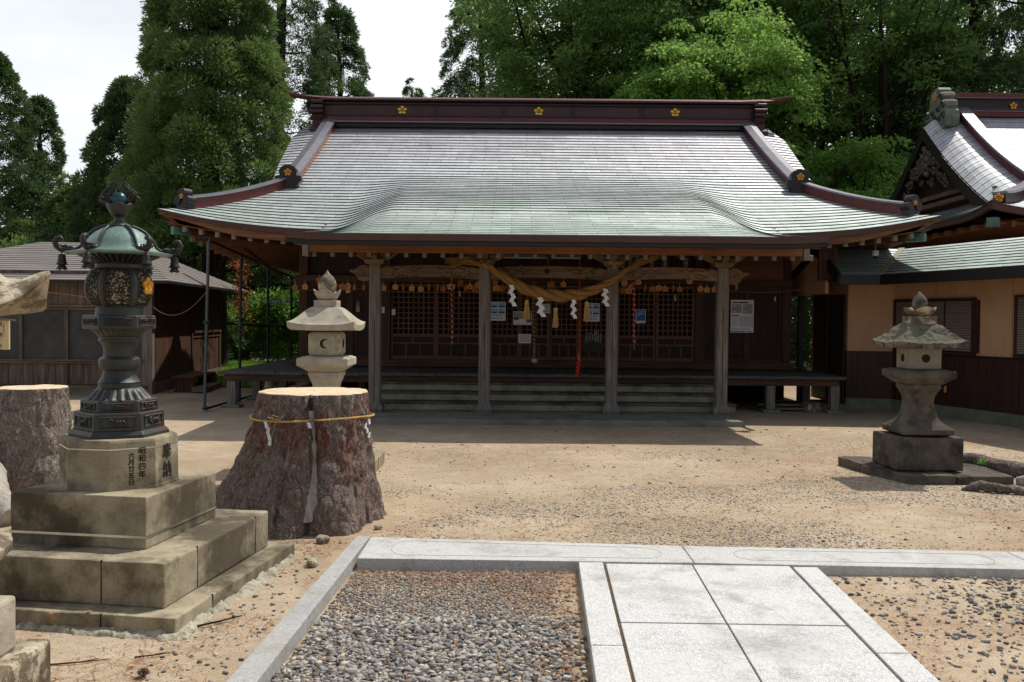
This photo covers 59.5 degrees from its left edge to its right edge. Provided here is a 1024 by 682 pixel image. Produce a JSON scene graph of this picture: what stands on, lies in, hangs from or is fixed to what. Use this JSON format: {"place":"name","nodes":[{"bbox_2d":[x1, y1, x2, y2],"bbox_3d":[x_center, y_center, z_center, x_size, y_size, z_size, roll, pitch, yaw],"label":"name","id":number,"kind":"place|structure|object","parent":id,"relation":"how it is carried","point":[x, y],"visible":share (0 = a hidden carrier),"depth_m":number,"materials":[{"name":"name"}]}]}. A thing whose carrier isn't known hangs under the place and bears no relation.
{"place":"outdoors","nodes":[
{"label":"outdoors","id":0,"kind":"place"},
{"bbox_2d":[0,463,10,526],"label":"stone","id":1,"kind":"object","parent":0,"point":[5,505],"visible":0.68,"depth_m":6.84,"materials":[{"name":"beige stone"}]},
{"bbox_2d":[131,539,341,681],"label":"gravel","id":2,"kind":"structure","parent":0,"point":[215,653],"depth_m":4.59,"materials":[{"name":"gravel"}]},
{"bbox_2d":[195,359,278,386],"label":"grass","id":3,"kind":"structure","parent":0,"point":[232,364],"depth_m":25.25,"materials":[{"name":"plant"}]},
{"bbox_2d":[225,258,260,334],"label":"dead branch leaves","id":4,"kind":"object","parent":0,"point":[236,265],"visible":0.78,"depth_m":22.83,"materials":[{"name":"plant"}]},
{"bbox_2d":[222,381,292,386],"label":"lawn","id":5,"kind":"structure","parent":0,"point":[277,385],"depth_m":20.44,"materials":[{"name":"green plant"}]},
{"bbox_2d":[106,0,294,365],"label":"cedar tree","id":6,"kind":"object","parent":5,"relation":"on","point":[208,42],"visible":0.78,"depth_m":26.44,"materials":[{"name":"green plant"}]},
{"bbox_2d":[176,235,259,305],"bbox_3d":[-9.004,-1.200,27.229,3.029,4.127,3.203,-1,2,-41],"label":"broadleaf tree","id":7,"kind":"object","parent":5,"relation":"on","point":[215,274],"visible":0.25,"depth_m":27.21,"materials":[{"name":"green plant"}]},
{"bbox_2d":[0,0,1021,304],"label":"sky","id":8,"kind":"structure","parent":0,"point":[68,52],"materials":[{"name":"white"}]},
{"bbox_2d":[0,338,1023,681],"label":"ground","id":9,"kind":"structure","parent":0,"point":[212,440],"depth_m":7.83,"materials":[{"name":"sand"}]},
{"bbox_2d":[0,318,15,349],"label":"sign board","id":10,"kind":"object","parent":9,"relation":"on","point":[4,334],"visible":1,"depth_m":8.99,"materials":[{"name":"wood"}]},
{"bbox_2d":[0,215,46,248],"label":"cedar tree","id":11,"kind":"object","parent":9,"relation":"on","point":[35,225],"visible":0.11,"depth_m":32.54,"materials":[{"name":"green plant"}]},
{"bbox_2d":[0,271,50,681],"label":"stone lantern","id":12,"kind":"object","parent":9,"relation":"on","point":[24,660],"visible":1,"depth_m":3.42,"materials":[{"name":"stone"}]},
{"bbox_2d":[0,231,51,248],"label":"bush","id":13,"kind":"object","parent":9,"relation":"on","point":[28,240],"visible":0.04,"depth_m":28.15,"materials":[{"name":"green plant"}]},
{"bbox_2d":[0,51,66,247],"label":"cedar tree","id":14,"kind":"object","parent":9,"relation":"on","point":[10,79],"visible":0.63,"depth_m":33.51,"materials":[{"name":"green plant"}]},
{"bbox_2d":[0,93,69,242],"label":"cedar tree","id":15,"kind":"object","parent":9,"relation":"on","point":[43,108],"visible":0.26,"depth_m":35.53,"materials":[{"name":"green plant"}]},
{"bbox_2d":[0,384,71,491],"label":"tree stump","id":16,"kind":"object","parent":9,"relation":"on","point":[35,422],"visible":0.66,"depth_m":7.76,"materials":[{"name":"brown wood"}]},
{"bbox_2d":[32,224,67,241],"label":"cedar tree","id":17,"kind":"object","parent":9,"relation":"on","point":[56,229],"visible":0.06,"depth_m":31.53,"materials":[{"name":"green plant"}]},
{"bbox_2d":[39,172,101,228],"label":"cedar tree","id":18,"kind":"object","parent":9,"relation":"on","point":[61,190],"visible":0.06,"depth_m":33.46,"materials":[{"name":"green plant"}]},
{"bbox_2d":[50,658,108,664],"bbox_3d":[-1.986,1.472,4.115,0.260,0.016,0.020,0,1,-15],"label":"twig","id":19,"kind":"object","parent":9,"relation":"on","point":[90,660],"visible":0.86,"depth_m":4.11,"materials":[{"name":"wood"}]},
{"bbox_2d":[58,212,110,242],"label":"cedar tree","id":20,"kind":"object","parent":9,"relation":"on","point":[70,238],"visible":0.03,"depth_m":30.51,"materials":[{"name":"green plant"}]},
{"bbox_2d":[62,74,183,260],"bbox_3d":[-13.153,-4.209,30.944,4.804,9.908,5.045,1,1,0],"label":"cedar tree","id":21,"kind":"object","parent":9,"relation":"on","point":[111,113],"visible":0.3,"depth_m":29.87,"materials":[{"name":"green plant"}]},
{"bbox_2d":[0,242,248,394],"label":"wooden shed","id":22,"kind":"structure","parent":9,"relation":"on","point":[54,343],"depth_m":18.22,"materials":[{"name":"wood"}]},
{"bbox_2d":[0,227,79,236],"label":"cable","id":23,"kind":"object","parent":22,"relation":"attached to","point":[39,232],"visible":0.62,"depth_m":19.94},
{"bbox_2d":[0,430,296,641],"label":"stone pedestal","id":24,"kind":"object","parent":9,"relation":"on","point":[135,538],"visible":0.94,"depth_m":4.93,"materials":[{"name":"stone"}]},
{"bbox_2d":[52,175,182,439],"bbox_3d":[-2.323,-0.214,5.302,0.670,1.530,0.707,1,1,0],"label":"bronze lantern","id":25,"kind":"object","parent":24,"relation":"on","point":[118,254],"visible":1,"depth_m":5.18,"materials":[{"name":"black metal"}]},
{"bbox_2d":[28,538,341,681],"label":"needle litter","id":26,"kind":"object","parent":9,"relation":"on","point":[139,661],"visible":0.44,"depth_m":4.26,"materials":[{"name":"plant"}]},
{"bbox_2d":[128,163,247,358],"bbox_3d":[-11.421,-2.535,29.851,5.267,6.995,5.458,1,1,0],"label":"cedar tree","id":27,"kind":"object","parent":9,"relation":"on","point":[233,333],"visible":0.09,"depth_m":29.66,"materials":[{"name":"green plant"}]},
{"bbox_2d":[171,371,221,391],"bbox_3d":[-6.826,0.913,19.575,0.757,0.385,1.828,0,1,-4],"label":"wooden step","id":28,"kind":"object","parent":9,"relation":"on","point":[184,382],"visible":0.83,"depth_m":18.91,"materials":[{"name":"wood"}]},
{"bbox_2d":[124,67,272,309],"bbox_3d":[-12.604,-5.035,34.681,6.878,11.392,6.828,0,2,-36],"label":"cedar tree","id":29,"kind":"object","parent":9,"relation":"on","point":[259,278],"visible":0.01,"depth_m":33.94,"materials":[{"name":"green plant"}]},
{"bbox_2d":[197,615,241,626],"bbox_3d":[-1.528,1.459,4.666,0.264,0.020,0.025,-1,2,-40],"label":"twig","id":30,"kind":"object","parent":9,"relation":"on","point":[204,624],"visible":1,"depth_m":4.65,"materials":[{"name":"wood"}]},
{"bbox_2d":[192,259,294,300],"bbox_3d":[-10.658,-1.810,35.810,4.889,4.903,4.066,1,1,0],"label":"broadleaf tree","id":31,"kind":"object","parent":9,"relation":"on","point":[262,271],"visible":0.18,"depth_m":34.70,"materials":[{"name":"green plant"}]},
{"bbox_2d":[227,300,264,361],"bbox_3d":[-9.817,-0.291,31.799,2.474,2.377,2.495,1,1,0],"label":"bush","id":32,"kind":"object","parent":9,"relation":"on","point":[249,336],"visible":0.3,"depth_m":31.28,"materials":[{"name":"green plant"}]},
{"bbox_2d":[201,237,295,409],"bbox_3d":[-5.070,-0.355,17.947,0.208,2.911,5.903,1,1,1],"label":"pipe scaffold","id":33,"kind":"object","parent":9,"relation":"on","point":[206,322],"visible":0.97,"depth_m":16.57,"materials":[{"name":"metal"}]},
{"bbox_2d":[225,261,298,300],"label":"broadleaf tree","id":34,"kind":"object","parent":9,"relation":"on","point":[281,284],"visible":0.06,"depth_m":35.71,"materials":[{"name":"green plant"}]},
{"bbox_2d":[235,285,298,360],"bbox_3d":[-8.628,-0.568,32.225,2.340,2.880,2.555,1,1,0],"label":"bush","id":35,"kind":"object","parent":9,"relation":"on","point":[276,310],"visible":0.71,"depth_m":31.55,"materials":[{"name":"green plant"}]},
{"bbox_2d":[220,0,346,355],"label":"cedar tree","id":36,"kind":"object","parent":9,"relation":"on","point":[320,71],"visible":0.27,"depth_m":36.47,"materials":[{"name":"green plant"}]},
{"bbox_2d":[274,290,298,359],"bbox_3d":[-7.420,-0.507,32.623,2.596,2.812,2.546,1,1,0],"label":"bush","id":37,"kind":"object","parent":9,"relation":"on","point":[286,337],"visible":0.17,"depth_m":32.10,"materials":[{"name":"green plant"}]},
{"bbox_2d":[226,536,369,681],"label":"kerb strip","id":38,"kind":"object","parent":9,"relation":"on","point":[267,658],"visible":0.74,"depth_m":4.64,"materials":[{"name":"white stone"}]},
{"bbox_2d":[216,387,386,539],"bbox_3d":[-1.693,0.930,7.059,1.400,1.088,1.347,0,2,-32],"label":"tree stump","id":39,"kind":"object","parent":9,"relation":"on","point":[297,480],"visible":0.93,"depth_m":6.69,"materials":[{"name":"brown wood"}]},
{"bbox_2d":[249,412,374,442],"bbox_3d":[-1.577,0.641,7.097,0.967,0.207,0.966,1,1,0],"label":"festoon rope","id":40,"kind":"object","parent":39,"relation":"attached to","point":[298,421],"visible":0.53,"depth_m":6.68,"materials":[{"name":"fabric"}]},
{"bbox_2d":[264,422,271,445],"bbox_3d":[-1.814,0.690,6.673,0.063,0.178,0.029,1,2,32],"label":"paper streamer","id":41,"kind":"object","parent":40,"relation":"hanging from","point":[268,433],"visible":1,"depth_m":6.67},
{"bbox_2d":[306,557,317,567],"bbox_3d":[-1.284,1.424,5.758,0.070,0.066,0.071,1,1,0],"label":"stone","id":42,"kind":"object","parent":9,"relation":"on","point":[311,562],"visible":1,"depth_m":5.73,"materials":[{"name":"stone"}]},
{"bbox_2d":[316,534,329,543],"bbox_3d":[-1.345,1.415,6.364,0.102,0.074,0.093,1,1,0],"label":"stone","id":43,"kind":"object","parent":9,"relation":"on","point":[322,539],"visible":0.9,"depth_m":6.34,"materials":[{"name":"stone"}]},
{"bbox_2d":[293,2,373,291],"bbox_3d":[-7.843,-7.215,39.753,5.838,15.601,5.757,0,1,-19],"label":"cedar tree","id":44,"kind":"object","parent":9,"relation":"on","point":[343,22],"visible":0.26,"depth_m":39.19,"materials":[{"name":"green plant"}]},
{"bbox_2d":[286,270,384,471],"bbox_3d":[-2.077,0.324,9.397,1.352,2.160,1.172,1,1,0],"label":"stone lantern","id":45,"kind":"object","parent":9,"relation":"on","point":[327,319],"visible":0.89,"depth_m":9.45,"materials":[{"name":"stone"}]},
{"bbox_2d":[401,77,426,96],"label":"cedar tree","id":46,"kind":"object","parent":9,"relation":"on","point":[406,89],"visible":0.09,"depth_m":47.46,"materials":[{"name":"green plant"}]},
{"bbox_2d":[271,613,589,681],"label":"gravel","id":47,"kind":"structure","parent":9,"relation":"on","point":[407,647],"depth_m":4.42,"materials":[{"name":"gravel"}]},
{"bbox_2d":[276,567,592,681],"bbox_3d":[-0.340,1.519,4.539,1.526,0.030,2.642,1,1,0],"label":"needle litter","id":48,"kind":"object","parent":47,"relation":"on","point":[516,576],"visible":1,"depth_m":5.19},
{"bbox_2d":[322,570,581,624],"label":"gravel","id":49,"kind":"structure","parent":9,"relation":"on","point":[429,601],"depth_m":5.32,"materials":[{"name":"gravel"}]},
{"bbox_2d":[429,0,523,97],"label":"cedar tree","id":50,"kind":"object","parent":9,"relation":"on","point":[459,78],"visible":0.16,"depth_m":40.71,"materials":[{"name":"green plant"}]},
{"bbox_2d":[157,92,941,426],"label":"shrine hall","id":51,"kind":"structure","parent":9,"relation":"on","point":[373,194],"depth_m":17.24,"materials":[{"name":"brown wood"}]},
{"bbox_2d":[391,284,435,358],"bbox_3d":[-1.937,-0.384,17.619,0.890,1.480,0.045,1,1,0],"label":"door","id":52,"kind":"structure","parent":51,"relation":"in","point":[408,345],"depth_m":17.61,"materials":[{"name":"brown wood"}]},
{"bbox_2d":[451,254,452,344],"bbox_3d":[-1.036,-0.716,15.487,0.057,1.584,0.048,1,1,0],"label":"bell rope","id":53,"kind":"object","parent":51,"relation":"hanging from","point":[451,307],"visible":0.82,"depth_m":15.48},
{"bbox_2d":[436,284,478,359],"bbox_3d":[-1.047,-0.375,17.579,0.890,1.480,0.045,1,1,0],"label":"door","id":54,"kind":"structure","parent":51,"relation":"in","point":[465,346],"depth_m":17.57,"materials":[{"name":"brown wood"}]},
{"bbox_2d":[491,302,505,320],"bbox_3d":[-0.275,-0.582,17.523,0.300,0.370,0.006,1,1,0],"label":"poster","id":55,"kind":"object","parent":51,"relation":"attached to","point":[498,311],"visible":0.98,"depth_m":17.52,"materials":[{"name":"white paper"}]},
{"bbox_2d":[490,284,519,359],"bbox_3d":[-0.140,-0.368,17.619,0.582,1.480,0.045,1,1,0],"label":"door","id":56,"kind":"structure","parent":51,"relation":"in","point":[502,346],"depth_m":17.61,"materials":[{"name":"brown wood"}]},
{"bbox_2d":[513,311,531,324],"bbox_3d":[0.204,-0.445,17.526,0.360,0.265,0.007,1,1,0],"label":"poster","id":57,"kind":"object","parent":51,"relation":"attached to","point":[518,317],"visible":0.8,"depth_m":17.52,"materials":[{"name":"white paper"}]},
{"bbox_2d":[518,334,530,342],"bbox_3d":[0.248,-0.047,17.536,0.245,0.180,0.005,1,1,0],"label":"notice","id":58,"kind":"object","parent":51,"relation":"attached to","point":[524,338],"visible":1,"depth_m":17.53,"materials":[{"name":"white paper"}]},
{"bbox_2d":[505,255,545,258],"bbox_3d":[0.173,-1.400,14.879,0.920,0.058,0.044,1,1,0],"label":"tube light","id":59,"kind":"object","parent":51,"relation":"attached to","point":[531,256],"visible":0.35,"depth_m":14.86,"materials":[{"name":"white plastic"}]},
{"bbox_2d":[531,278,537,363],"bbox_3d":[0.390,-0.344,15.496,0.116,1.481,0.116,1,1,0],"label":"bell rope","id":60,"kind":"object","parent":51,"relation":"hanging from","point":[534,360],"visible":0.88,"depth_m":15.47,"materials":[{"name":"brown fabric"}]},
{"bbox_2d":[519,285,549,359],"bbox_3d":[0.442,-0.361,17.579,0.582,1.480,0.045,1,1,0],"label":"door","id":61,"kind":"structure","parent":51,"relation":"in","point":[542,340],"depth_m":17.57,"materials":[{"name":"brown wood"}]},
{"bbox_2d":[444,255,660,302],"bbox_3d":[0.701,-1.067,14.198,3.580,0.917,0.225,1,1,0],"label":"shimenawa rope","id":62,"kind":"object","parent":51,"relation":"attached to","point":[547,294],"visible":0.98,"depth_m":14.17,"materials":[{"name":"fabric"}]},
{"bbox_2d":[508,285,516,305],"bbox_3d":[0.006,-0.715,14.140,0.151,0.341,0.007,1,1,0],"label":"paper streamer","id":63,"kind":"object","parent":62,"relation":"hanging from","point":[512,294],"visible":1,"depth_m":14.14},
{"bbox_2d":[523,300,529,319],"bbox_3d":[0.234,-0.534,14.258,0.112,0.410,0.114,0,2,-28],"label":"straw tassel","id":64,"kind":"object","parent":62,"relation":"hanging from","point":[526,316],"visible":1,"depth_m":14.24,"materials":[{"name":"fabric"}]},
{"bbox_2d":[536,297,545,316],"bbox_3d":[0.458,-0.535,14.144,0.177,0.316,0.007,1,1,0],"label":"paper streamer","id":65,"kind":"object","parent":62,"relation":"hanging from","point":[539,303],"visible":1,"depth_m":14.14,"materials":[{"name":"paper"}]},
{"bbox_2d":[552,304,558,327],"bbox_3d":[0.694,-0.423,14.261,0.100,0.430,0.115,1,1,14],"label":"straw tassel","id":66,"kind":"object","parent":62,"relation":"hanging from","point":[555,318],"visible":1,"depth_m":14.23,"materials":[{"name":"fabric"}]},
{"bbox_2d":[583,301,590,321],"bbox_3d":[1.193,-0.498,14.260,0.114,0.389,0.107,0,2,-36],"label":"straw tassel","id":67,"kind":"object","parent":62,"relation":"hanging from","point":[586,317],"visible":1,"depth_m":14.24,"materials":[{"name":"fabric"}]},
{"bbox_2d":[549,285,578,360],"bbox_3d":[1.025,-0.357,17.619,0.582,1.480,0.045,1,1,0],"label":"door","id":68,"kind":"structure","parent":51,"relation":"in","point":[561,347],"depth_m":17.61,"materials":[{"name":"brown wood"}]},
{"bbox_2d":[555,255,581,258],"bbox_3d":[0.918,-1.393,14.879,0.490,0.058,0.044,1,1,0],"label":"tube light","id":69,"kind":"object","parent":51,"relation":"attached to","point":[566,256],"visible":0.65,"depth_m":14.86,"materials":[{"name":"white plastic"}]},
{"bbox_2d":[575,257,580,377],"bbox_3d":[1.157,-0.441,15.494,0.101,2.154,0.063,1,1,0],"label":"bell rope","id":70,"kind":"object","parent":51,"relation":"hanging from","point":[579,344],"visible":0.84,"depth_m":15.49,"materials":[{"name":"brown fabric"}]},
{"bbox_2d":[585,303,599,321],"bbox_3d":[1.570,-0.560,17.523,0.290,0.360,0.006,1,1,0],"label":"poster","id":71,"kind":"object","parent":51,"relation":"attached to","point":[594,309],"visible":0.68,"depth_m":17.52,"materials":[{"name":"white paper"}]},
{"bbox_2d":[583,329,602,352],"bbox_3d":[1.580,-0.001,17.532,0.380,0.453,0.005,1,1,0],"label":"black notice board","id":72,"kind":"object","parent":51,"relation":"attached to","point":[592,343],"visible":1,"depth_m":17.53,"materials":[{"name":"paint"}]},
{"bbox_2d":[580,285,605,360],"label":"door","id":73,"kind":"structure","parent":51,"relation":"in","point":[584,356],"depth_m":17.57,"materials":[{"name":"brown wood"}]},
{"bbox_2d":[632,280,634,349],"bbox_3d":[2.110,-0.455,15.493,0.062,1.216,0.051,1,1,0],"label":"bell rope","id":74,"kind":"object","parent":51,"relation":"hanging from","point":[633,320],"visible":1,"depth_m":15.48,"materials":[{"name":"fabric"}]},
{"bbox_2d":[618,286,655,360],"bbox_3d":[2.446,-0.344,17.619,0.755,1.480,0.045,1,1,0],"label":"door","id":75,"kind":"structure","parent":51,"relation":"in","point":[644,350],"depth_m":17.61,"materials":[{"name":"brown wood"}]},
{"bbox_2d":[636,309,645,322],"bbox_3d":[2.517,-0.484,17.525,0.195,0.275,0.006,1,1,0],"label":"poster","id":76,"kind":"object","parent":51,"relation":"attached to","point":[640,315],"visible":1,"depth_m":17.52,"materials":[{"name":"blue paper"}]},
{"bbox_2d":[655,286,694,361],"bbox_3d":[3.201,-0.337,17.579,0.755,1.480,0.045,1,1,0],"label":"door","id":77,"kind":"structure","parent":51,"relation":"in","point":[668,348],"depth_m":17.57,"materials":[{"name":"brown wood"}]},
{"bbox_2d":[730,300,753,332],"bbox_3d":[4.510,-0.484,17.554,0.450,0.640,0.007,1,1,0],"label":"calendar poster","id":78,"kind":"object","parent":51,"relation":"attached to","point":[742,316],"visible":1,"depth_m":17.55,"materials":[{"name":"white paper"}]},
{"bbox_2d":[445,0,736,99],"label":"broadleaf tree","id":79,"kind":"object","parent":9,"relation":"on","point":[519,51],"visible":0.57,"depth_m":33.55,"materials":[{"name":"green plant"}]},
{"bbox_2d":[595,73,709,99],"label":"broadleaf tree","id":80,"kind":"object","parent":9,"relation":"on","point":[643,91],"visible":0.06,"depth_m":30.65,"materials":[{"name":"green plant"}]},
{"bbox_2d":[509,0,811,126],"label":"broadleaf tree","id":81,"kind":"object","parent":9,"relation":"on","point":[728,85],"visible":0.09,"depth_m":35.40,"materials":[{"name":"green plant"}]},
{"bbox_2d":[357,537,1023,578],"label":"kerb strip","id":82,"kind":"object","parent":9,"relation":"on","point":[417,554],"visible":0.69,"depth_m":5.93,"materials":[{"name":"white stone"}]},
{"bbox_2d":[391,541,992,564],"bbox_3d":[1.185,1.435,6.023,4.026,0.003,0.378,1,1,3],"label":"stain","id":83,"kind":"object","parent":82,"relation":"on","point":[734,554],"visible":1,"depth_m":6.00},
{"bbox_2d":[606,0,847,155],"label":"broadleaf tree","id":84,"kind":"object","parent":9,"relation":"on","point":[776,65],"visible":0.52,"depth_m":29.17,"materials":[{"name":"green plant"}]},
{"bbox_2d":[759,407,803,409],"bbox_3d":[4.939,1.207,16.033,1.000,0.035,0.160,0,1,-3],"label":"plank","id":85,"kind":"object","parent":9,"relation":"on","point":[790,408],"visible":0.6,"depth_m":15.96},
{"bbox_2d":[756,403,801,405],"bbox_3d":[4.890,1.152,16.232,0.900,0.035,0.160,1,1,2],"label":"plank","id":86,"kind":"object","parent":85,"relation":"on","point":[783,404],"visible":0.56,"depth_m":16.16,"materials":[{"name":"wood"}]},
{"bbox_2d":[790,295,811,370],"bbox_3d":[7.867,-0.907,27.462,4.277,4.140,3.924,1,1,0],"label":"bush","id":87,"kind":"object","parent":9,"relation":"on","point":[794,316],"visible":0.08,"depth_m":26.48,"materials":[{"name":"green plant"}]},
{"bbox_2d":[802,402,820,411],"bbox_3d":[5.341,1.179,15.984,0.287,0.188,0.196,0,1,-22],"label":"rock","id":88,"kind":"object","parent":9,"relation":"on","point":[811,407],"visible":1,"depth_m":15.91,"materials":[{"name":"stone"}]},
{"bbox_2d":[671,0,984,360],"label":"broadleaf tree","id":89,"kind":"object","parent":9,"relation":"on","point":[774,127],"visible":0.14,"depth_m":33.92,"materials":[{"name":"green plant"}]},
{"bbox_2d":[793,133,914,199],"bbox_3d":[11.166,-3.194,30.801,6.863,8.310,5.772,1,1,0],"label":"broadleaf tree","id":90,"kind":"object","parent":9,"relation":"on","point":[873,164],"visible":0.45,"depth_m":29.74,"materials":[{"name":"green plant"}]},
{"bbox_2d":[810,134,913,192],"bbox_3d":[13.822,-3.289,33.029,6.171,8.439,5.742,2,2,44],"label":"broadleaf tree","id":91,"kind":"object","parent":9,"relation":"on","point":[907,155],"depth_m":31.64,"materials":[{"name":"green plant"}]},
{"bbox_2d":[776,0,1006,188],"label":"broadleaf tree","id":92,"kind":"object","parent":9,"relation":"on","point":[926,32],"visible":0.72,"depth_m":31.83,"materials":[{"name":"green plant"}]},
{"bbox_2d":[786,50,1013,335],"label":"distant wood","id":93,"kind":"object","parent":9,"relation":"on","point":[836,138],"visible":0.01,"depth_m":41.27,"materials":[{"name":"green plant"}]},
{"bbox_2d":[838,292,1013,484],"bbox_3d":[4.366,0.473,9.493,1.384,1.988,1.240,1,1,0],"label":"stone lantern","id":94,"kind":"object","parent":9,"relation":"on","point":[917,442],"visible":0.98,"depth_m":9.20,"materials":[{"name":"stone"}]},
{"bbox_2d":[841,0,1023,155],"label":"broadleaf tree","id":95,"kind":"object","parent":9,"relation":"on","point":[1008,29],"visible":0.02,"depth_m":36.27,"materials":[{"name":"green plant"}]},
{"bbox_2d":[875,0,1023,152],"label":"cedar tree","id":96,"kind":"object","parent":9,"relation":"on","point":[1011,61],"visible":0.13,"depth_m":32.02,"materials":[{"name":"green plant"}]},
{"bbox_2d":[943,0,1023,92],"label":"cedar tree","id":97,"kind":"object","parent":9,"relation":"on","point":[997,48],"visible":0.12,"depth_m":32.70,"materials":[{"name":"green plant"}]},
{"bbox_2d":[961,480,1023,495],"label":"tree root","id":98,"kind":"object","parent":9,"relation":"on","point":[982,485],"visible":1,"depth_m":8.50,"materials":[{"name":"brown plant"}]},
{"bbox_2d":[963,453,1023,476],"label":"tree root","id":99,"kind":"object","parent":9,"relation":"on","point":[1013,468],"visible":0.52,"depth_m":9.47,"materials":[{"name":"brown plant"}]},
{"bbox_2d":[272,429,1023,543],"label":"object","id":100,"kind":"object","parent":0,"point":[655,486],"visible":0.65,"depth_m":8.50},
{"bbox_2d":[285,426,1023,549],"bbox_3d":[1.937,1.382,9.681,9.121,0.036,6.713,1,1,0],"label":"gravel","id":101,"kind":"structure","parent":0,"point":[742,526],"depth_m":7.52,"materials":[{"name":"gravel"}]},
{"bbox_2d":[604,566,896,681],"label":"joint","id":102,"kind":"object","parent":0,"point":[621,632],"depth_m":4.65,"materials":[{"name":"concrete"}]},
{"bbox_2d":[579,562,939,681],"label":"path","id":103,"kind":"structure","parent":0,"point":[773,607],"depth_m":4.59,"materials":[{"name":"white stone"}]},
{"bbox_2d":[791,237,1023,428],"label":"corridor building","id":104,"kind":"structure","parent":0,"point":[973,292],"depth_m":15.28,"materials":[{"name":"paint"}]},
{"bbox_2d":[812,294,845,403],"bbox_3d":[6.191,0.172,17.538,0.045,2.120,1.740,1,1,0],"label":"door","id":105,"kind":"structure","parent":104,"relation":"in","point":[829,311],"depth_m":17.48,"materials":[{"name":"wood"}]},
{"bbox_2d":[892,297,980,355],"bbox_3d":[7.276,-0.258,15.454,0.055,0.950,1.940,0,1,-17],"label":"window","id":106,"kind":"structure","parent":104,"relation":"in","point":[961,316],"depth_m":14.94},
{"bbox_2d":[1013,295,1023,357],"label":"window","id":107,"kind":"structure","parent":104,"relation":"in","point":[1018,331],"depth_m":13.78,"materials":[{"name":"wood"}]},
{"bbox_2d":[834,575,1023,681],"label":"gravel","id":108,"kind":"structure","parent":0,"point":[955,636],"depth_m":5.08,"materials":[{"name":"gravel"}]},
{"bbox_2d":[889,87,1023,248],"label":"hall","id":109,"kind":"structure","parent":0,"point":[963,174],"depth_m":23.09,"materials":[{"name":"grey metal"}]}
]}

